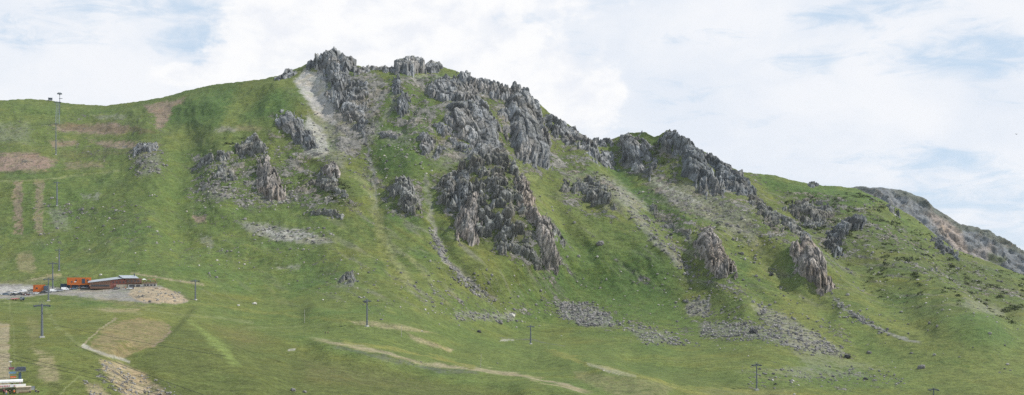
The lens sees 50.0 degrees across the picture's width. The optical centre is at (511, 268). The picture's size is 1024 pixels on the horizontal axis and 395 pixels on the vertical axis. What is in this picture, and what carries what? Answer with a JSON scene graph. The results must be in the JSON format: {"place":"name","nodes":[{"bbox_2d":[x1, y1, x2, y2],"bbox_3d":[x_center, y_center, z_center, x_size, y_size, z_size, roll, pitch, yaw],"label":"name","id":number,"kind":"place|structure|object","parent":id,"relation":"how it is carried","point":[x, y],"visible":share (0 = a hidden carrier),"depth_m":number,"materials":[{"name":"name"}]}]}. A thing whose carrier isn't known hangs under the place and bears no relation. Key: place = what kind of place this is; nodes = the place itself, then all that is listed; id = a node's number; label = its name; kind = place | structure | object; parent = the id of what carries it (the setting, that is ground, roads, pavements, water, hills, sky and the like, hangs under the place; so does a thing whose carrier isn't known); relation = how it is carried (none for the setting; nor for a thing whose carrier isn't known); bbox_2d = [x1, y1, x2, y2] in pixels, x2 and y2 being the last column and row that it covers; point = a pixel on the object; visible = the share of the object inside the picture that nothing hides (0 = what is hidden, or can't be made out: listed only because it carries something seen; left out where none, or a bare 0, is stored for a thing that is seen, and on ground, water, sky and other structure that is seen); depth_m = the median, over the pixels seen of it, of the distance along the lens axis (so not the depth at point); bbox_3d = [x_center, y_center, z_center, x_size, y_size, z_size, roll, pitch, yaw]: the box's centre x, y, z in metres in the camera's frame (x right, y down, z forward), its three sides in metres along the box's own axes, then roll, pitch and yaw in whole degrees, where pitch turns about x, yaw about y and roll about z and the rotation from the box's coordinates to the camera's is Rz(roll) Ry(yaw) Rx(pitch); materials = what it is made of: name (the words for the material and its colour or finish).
{"place":"outdoors","nodes":[
{"label":"outdoors","id":0,"kind":"place"},
{"bbox_2d":[1,356,157,394],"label":"lift cable","id":1,"kind":"object","parent":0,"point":[78,374],"visible":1,"depth_m":274.94,"materials":[{"name":"metal"}]},
{"bbox_2d":[3,353,174,394],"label":"lift cable","id":2,"kind":"object","parent":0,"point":[93,374],"visible":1,"depth_m":280.05,"materials":[{"name":"metal"}]},
{"bbox_2d":[53,324,223,355],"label":"lift cable","id":3,"kind":"object","parent":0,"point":[142,342],"visible":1,"depth_m":371.02,"materials":[{"name":"metal"}]},
{"bbox_2d":[78,346,202,394],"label":"lift cable","id":4,"kind":"object","parent":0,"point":[141,372],"visible":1,"depth_m":305.41,"materials":[{"name":"metal"}]},
{"bbox_2d":[0,64,1023,394],"bbox_3d":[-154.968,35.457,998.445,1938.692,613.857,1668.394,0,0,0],"label":"mountain","id":5,"kind":"structure","parent":0,"point":[274,344],"depth_m":919.24,"materials":[{"name":"plant"}]},
{"bbox_2d":[0,379,25,390],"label":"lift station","id":6,"kind":"object","parent":5,"relation":"on","point":[11,381],"visible":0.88,"depth_m":333.97,"materials":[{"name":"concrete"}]},
{"bbox_2d":[7,297,24,300],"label":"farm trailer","id":7,"kind":"object","parent":5,"relation":"on","point":[22,298],"visible":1,"depth_m":699.97,"materials":[{"name":"white metal"}]},
{"bbox_2d":[15,367,25,378],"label":"drive tower","id":8,"kind":"structure","parent":5,"relation":"on","point":[20,369],"depth_m":345.80,"materials":[{"name":"metal"}]},
{"bbox_2d":[16,386,30,392],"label":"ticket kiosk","id":9,"kind":"object","parent":5,"relation":"on","point":[21,389],"visible":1,"depth_m":332.69,"materials":[{"name":"beige wood"}]},
{"bbox_2d":[33,285,44,291],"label":"orange container","id":10,"kind":"object","parent":5,"relation":"on","point":[38,288],"visible":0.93,"depth_m":761.42,"materials":[{"name":"metal"}]},
{"bbox_2d":[33,304,50,337],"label":"lift tower","id":11,"kind":"structure","parent":5,"relation":"on","point":[41,305],"depth_m":457.47,"materials":[{"name":"metal"}]},
{"bbox_2d":[43,278,53,300],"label":"lift tower","id":12,"kind":"structure","parent":5,"relation":"on","point":[48,279],"depth_m":701.59,"materials":[{"name":"metal"}]},
{"bbox_2d":[48,261,57,288],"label":"lift tower","id":13,"kind":"structure","parent":5,"relation":"on","point":[52,274],"depth_m":761.34,"materials":[{"name":"metal"}]},
{"bbox_2d":[54,182,57,205],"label":"lift tower","id":14,"kind":"structure","parent":5,"relation":"on","point":[56,193],"depth_m":1091.05,"materials":[{"name":"metal"}]},
{"bbox_2d":[55,124,57,154],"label":"lift tower","id":15,"kind":"structure","parent":5,"relation":"on","point":[55,145],"depth_m":1266.11,"materials":[{"name":"metal"}]},
{"bbox_2d":[55,102,60,123],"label":"lattice tower","id":16,"kind":"structure","parent":5,"relation":"on","point":[56,103],"depth_m":1398.75,"materials":[{"name":"grey metal"}]},
{"bbox_2d":[55,249,63,270],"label":"lift tower","id":17,"kind":"structure","parent":5,"relation":"on","point":[59,260],"depth_m":858.36,"materials":[{"name":"metal"}]},
{"bbox_2d":[67,277,90,288],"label":"orange container","id":18,"kind":"object","parent":5,"relation":"on","point":[74,282],"visible":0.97,"depth_m":760.22,"materials":[{"name":"metal"}]},
{"bbox_2d":[88,274,157,288],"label":"mountain restaurant","id":19,"kind":"structure","parent":5,"relation":"on","point":[122,281],"depth_m":761.28,"materials":[{"name":"metal"}]},
{"bbox_2d":[83,289,186,394],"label":"gully stones","id":20,"kind":"object","parent":5,"relation":"on","point":[128,377],"visible":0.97,"depth_m":378.55,"materials":[{"name":"grey stone"}]},
{"bbox_2d":[132,141,158,157],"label":"rock crag","id":21,"kind":"structure","parent":5,"relation":"on","point":[149,147],"depth_m":1221.79,"materials":[{"name":"grey stone"}]},
{"bbox_2d":[190,280,199,299],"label":"lift tower","id":22,"kind":"structure","parent":5,"relation":"on","point":[195,281],"depth_m":736.45,"materials":[{"name":"metal"}]},
{"bbox_2d":[194,150,235,168],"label":"rock crag","id":23,"kind":"structure","parent":5,"relation":"on","point":[221,155],"depth_m":1161.96,"materials":[{"name":"grey stone"}]},
{"bbox_2d":[214,162,237,180],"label":"rock crag","id":24,"kind":"structure","parent":5,"relation":"on","point":[223,168],"depth_m":1117.98,"materials":[{"name":"grey stone"}]},
{"bbox_2d":[234,132,268,158],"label":"rock crag","id":25,"kind":"structure","parent":5,"relation":"on","point":[252,145],"depth_m":1163.55,"materials":[{"name":"grey stone"}]},
{"bbox_2d":[256,154,286,201],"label":"rock crag","id":26,"kind":"structure","parent":5,"relation":"on","point":[269,185],"depth_m":1089.97,"materials":[{"name":"grey stone"}]},
{"bbox_2d":[274,68,297,79],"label":"rock crag","id":27,"kind":"structure","parent":5,"relation":"on","point":[288,73],"depth_m":1361.58,"materials":[{"name":"grey stone"}]},
{"bbox_2d":[275,109,318,149],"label":"rock crag","id":28,"kind":"structure","parent":5,"relation":"on","point":[290,123],"depth_m":1191.78,"materials":[{"name":"grey stone"}]},
{"bbox_2d":[303,207,343,219],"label":"rock crag","id":29,"kind":"structure","parent":5,"relation":"on","point":[329,212],"depth_m":1017.21,"materials":[{"name":"grey stone"}]},
{"bbox_2d":[304,167,353,205],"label":"rock crag","id":30,"kind":"structure","parent":5,"relation":"on","point":[326,183],"depth_m":1077.62,"materials":[{"name":"grey stone"}]},
{"bbox_2d":[322,160,340,178],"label":"rock crag","id":31,"kind":"structure","parent":5,"relation":"on","point":[330,168],"depth_m":1098.24,"materials":[{"name":"grey stone"}]},
{"bbox_2d":[306,47,365,112],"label":"rock crag","id":32,"kind":"structure","parent":5,"relation":"on","point":[335,65],"depth_m":1326.01,"materials":[{"name":"grey stone"}]},
{"bbox_2d":[339,270,358,286],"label":"rock crag","id":33,"kind":"structure","parent":5,"relation":"on","point":[348,274],"depth_m":842.88,"materials":[{"name":"grey stone"}]},
{"bbox_2d":[341,79,374,138],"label":"rock crag","id":34,"kind":"structure","parent":5,"relation":"on","point":[354,113],"depth_m":1238.12,"materials":[{"name":"grey stone"}]},
{"bbox_2d":[363,298,370,326],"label":"lift tower","id":35,"kind":"structure","parent":5,"relation":"on","point":[366,301],"depth_m":643.15,"materials":[{"name":"metal"}]},
{"bbox_2d":[358,65,395,73],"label":"rock crag","id":36,"kind":"structure","parent":5,"relation":"on","point":[384,69],"depth_m":1334.08,"materials":[{"name":"grey stone"}]},
{"bbox_2d":[377,130,402,138],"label":"rock crag","id":37,"kind":"structure","parent":5,"relation":"on","point":[389,134],"depth_m":1161.12,"materials":[{"name":"grey stone"}]},
{"bbox_2d":[389,72,401,94],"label":"rock crag","id":38,"kind":"structure","parent":5,"relation":"on","point":[397,81],"depth_m":1268.87,"materials":[{"name":"grey stone"}]},
{"bbox_2d":[392,89,411,117],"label":"rock crag","id":39,"kind":"structure","parent":5,"relation":"on","point":[403,100],"depth_m":1213.04,"materials":[{"name":"grey stone"}]},
{"bbox_2d":[388,175,422,217],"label":"rock crag","id":40,"kind":"structure","parent":5,"relation":"on","point":[403,185],"depth_m":1032.22,"materials":[{"name":"grey stone"}]},
{"bbox_2d":[394,55,426,76],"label":"rock crag","id":41,"kind":"structure","parent":5,"relation":"on","point":[412,65],"depth_m":1328.27,"materials":[{"name":"grey stone"}]},
{"bbox_2d":[416,132,448,158],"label":"rock crag","id":42,"kind":"structure","parent":5,"relation":"on","point":[427,145],"depth_m":1125.54,"materials":[{"name":"grey stone"}]},
{"bbox_2d":[425,60,442,72],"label":"rock crag","id":43,"kind":"structure","parent":5,"relation":"on","point":[432,66],"depth_m":1342.36,"materials":[{"name":"grey stone"}]},
{"bbox_2d":[425,74,481,101],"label":"rock crag","id":44,"kind":"structure","parent":5,"relation":"on","point":[444,88],"depth_m":1264.62,"materials":[{"name":"grey stone"}]},
{"bbox_2d":[433,122,473,156],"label":"rock crag","id":45,"kind":"structure","parent":5,"relation":"on","point":[443,130],"depth_m":1153.51,"materials":[{"name":"grey stone"}]},
{"bbox_2d":[442,171,469,211],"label":"rock crag","id":46,"kind":"structure","parent":5,"relation":"on","point":[461,189],"depth_m":1028.92,"materials":[{"name":"grey stone"}]},
{"bbox_2d":[453,190,482,246],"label":"rock crag","id":47,"kind":"structure","parent":5,"relation":"on","point":[468,212],"depth_m":978.29,"materials":[{"name":"grey stone"}]},
{"bbox_2d":[444,99,504,148],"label":"rock crag","id":48,"kind":"structure","parent":5,"relation":"on","point":[469,121],"depth_m":1181.52,"materials":[{"name":"grey stone"}]},
{"bbox_2d":[435,144,532,245],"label":"rock crag","id":49,"kind":"structure","parent":5,"relation":"on","point":[501,195],"depth_m":1023.68,"materials":[{"name":"grey stone"}]},
{"bbox_2d":[467,139,504,159],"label":"rock crag","id":50,"kind":"structure","parent":5,"relation":"on","point":[481,149],"depth_m":1106.57,"materials":[{"name":"grey stone"}]},
{"bbox_2d":[468,139,510,162],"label":"rock crag","id":51,"kind":"structure","parent":5,"relation":"on","point":[476,142],"depth_m":1146.04,"materials":[{"name":"grey stone"}]},
{"bbox_2d":[456,70,524,104],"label":"rock crag","id":52,"kind":"structure","parent":5,"relation":"on","point":[494,89],"depth_m":1296.99,"materials":[{"name":"grey stone"}]},
{"bbox_2d":[493,238,545,270],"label":"rock crag","id":53,"kind":"structure","parent":5,"relation":"on","point":[524,249],"depth_m":954.81,"materials":[{"name":"grey stone"}]},
{"bbox_2d":[33,82,1017,388],"bbox_3d":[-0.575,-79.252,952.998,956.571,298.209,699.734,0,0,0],"label":"scree stones","id":54,"kind":"object","parent":5,"relation":"on","point":[649,328],"visible":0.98,"depth_m":905.67,"materials":[{"name":"grey stone"}]},
{"bbox_2d":[497,87,553,169],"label":"rock crag","id":55,"kind":"structure","parent":5,"relation":"on","point":[527,130],"depth_m":1221.93,"materials":[{"name":"grey stone"}]},
{"bbox_2d":[34,94,1022,369],"bbox_3d":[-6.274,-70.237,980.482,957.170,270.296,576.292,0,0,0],"label":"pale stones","id":56,"kind":"object","parent":5,"relation":"on","point":[586,286],"visible":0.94,"depth_m":990.13,"materials":[{"name":"grey stone"}]},
{"bbox_2d":[526,324,534,343],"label":"lift tower","id":57,"kind":"structure","parent":5,"relation":"on","point":[530,325],"depth_m":759.71,"materials":[{"name":"metal"}]},
{"bbox_2d":[513,174,560,275],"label":"rock crag","id":58,"kind":"structure","parent":5,"relation":"on","point":[545,238],"depth_m":981.35,"materials":[{"name":"grey stone"}]},
{"bbox_2d":[548,217,565,247],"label":"rock crag","id":59,"kind":"structure","parent":5,"relation":"on","point":[555,230],"depth_m":1003.97,"materials":[{"name":"grey stone"}]},
{"bbox_2d":[543,114,607,170],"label":"rock crag","id":60,"kind":"structure","parent":5,"relation":"on","point":[563,130],"depth_m":1282.10,"materials":[{"name":"grey stone"}]},
{"bbox_2d":[560,175,619,212],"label":"rock crag","id":61,"kind":"structure","parent":5,"relation":"on","point":[593,190],"depth_m":1123.67,"materials":[{"name":"grey stone"}]},
{"bbox_2d":[596,241,603,245],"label":"boulder","id":62,"kind":"object","parent":5,"relation":"on","point":[599,243],"visible":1,"depth_m":1012.88,"materials":[{"name":"stone"}]},
{"bbox_2d":[591,137,613,146],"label":"rock crag","id":63,"kind":"structure","parent":5,"relation":"on","point":[600,142],"depth_m":1296.35,"materials":[{"name":"grey stone"}]},
{"bbox_2d":[596,149,620,170],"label":"rock crag","id":64,"kind":"structure","parent":5,"relation":"on","point":[607,157],"depth_m":1260.10,"materials":[{"name":"grey stone"}]},
{"bbox_2d":[223,77,1023,323],"bbox_3d":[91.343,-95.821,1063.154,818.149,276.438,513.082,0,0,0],"label":"scrub","id":65,"kind":"object","parent":5,"relation":"on","point":[1015,308],"visible":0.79,"depth_m":1042.43,"materials":[{"name":"green plant"}]},
{"bbox_2d":[616,131,662,181],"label":"rock crag","id":66,"kind":"structure","parent":5,"relation":"on","point":[633,150],"depth_m":1244.23,"materials":[{"name":"grey stone"}]},
{"bbox_2d":[648,203,691,239],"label":"rock crag","id":67,"kind":"structure","parent":5,"relation":"on","point":[687,232],"depth_m":1069.50,"materials":[{"name":"grey stone"}]},
{"bbox_2d":[657,129,695,156],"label":"rock crag","id":68,"kind":"structure","parent":5,"relation":"on","point":[668,138],"depth_m":1225.81,"materials":[{"name":"grey stone"}]},
{"bbox_2d":[679,144,705,159],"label":"rock crag","id":69,"kind":"structure","parent":5,"relation":"on","point":[686,148],"depth_m":1216.56,"materials":[{"name":"grey stone"}]},
{"bbox_2d":[681,148,725,199],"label":"rock crag","id":70,"kind":"structure","parent":5,"relation":"on","point":[695,168],"depth_m":1158.27,"materials":[{"name":"grey stone"}]},
{"bbox_2d":[691,222,737,283],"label":"rock crag","id":71,"kind":"structure","parent":5,"relation":"on","point":[719,263],"depth_m":972.14,"materials":[{"name":"grey stone"}]},
{"bbox_2d":[705,152,756,195],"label":"rock crag","id":72,"kind":"structure","parent":5,"relation":"on","point":[729,178],"depth_m":1170.97,"materials":[{"name":"grey stone"}]},
{"bbox_2d":[749,328,757,333],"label":"boulder","id":73,"kind":"object","parent":5,"relation":"on","point":[754,331],"visible":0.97,"depth_m":801.46,"materials":[{"name":"stone"}]},
{"bbox_2d":[751,362,761,390],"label":"lift tower","id":74,"kind":"structure","parent":5,"relation":"on","point":[756,365],"depth_m":601.96,"materials":[{"name":"metal"}]},
{"bbox_2d":[747,193,806,235],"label":"rock crag","id":75,"kind":"structure","parent":5,"relation":"on","point":[769,214],"depth_m":1059.55,"materials":[{"name":"grey stone"}]},
{"bbox_2d":[781,195,838,228],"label":"rock crag","id":76,"kind":"structure","parent":5,"relation":"on","point":[820,215],"depth_m":1124.47,"materials":[{"name":"grey stone"}]},
{"bbox_2d":[789,233,835,295],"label":"rock crag","id":77,"kind":"structure","parent":5,"relation":"on","point":[807,256],"depth_m":939.48,"materials":[{"name":"grey stone"}]},
{"bbox_2d":[807,181,818,187],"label":"rock crag","id":78,"kind":"structure","parent":5,"relation":"on","point":[811,184],"depth_m":1218.12,"materials":[{"name":"grey stone"}]},
{"bbox_2d":[822,213,866,257],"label":"rock crag","id":79,"kind":"structure","parent":5,"relation":"on","point":[839,232],"depth_m":1065.30,"materials":[{"name":"grey stone"}]},
{"bbox_2d":[887,204,900,217],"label":"rock crag","id":80,"kind":"structure","parent":5,"relation":"on","point":[891,208],"depth_m":1174.95,"materials":[{"name":"grey stone"}]},
{"bbox_2d":[917,364,924,368],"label":"boulder","id":81,"kind":"object","parent":5,"relation":"on","point":[921,366],"visible":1,"depth_m":703.58,"materials":[{"name":"stone"}]},
{"bbox_2d":[930,235,959,260],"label":"rock crag","id":82,"kind":"structure","parent":5,"relation":"on","point":[940,245],"depth_m":1101.23,"materials":[{"name":"grey stone"}]},
{"bbox_2d":[0,0,1023,249],"label":"sky","id":83,"kind":"structure","parent":0,"point":[922,98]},
{"bbox_2d":[851,186,1023,274],"bbox_3d":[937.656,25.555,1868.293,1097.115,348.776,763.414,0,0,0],"label":"mountain","id":84,"kind":"structure","parent":0,"point":[988,245],"depth_m":1910.67,"materials":[{"name":"stone"}]}
]}

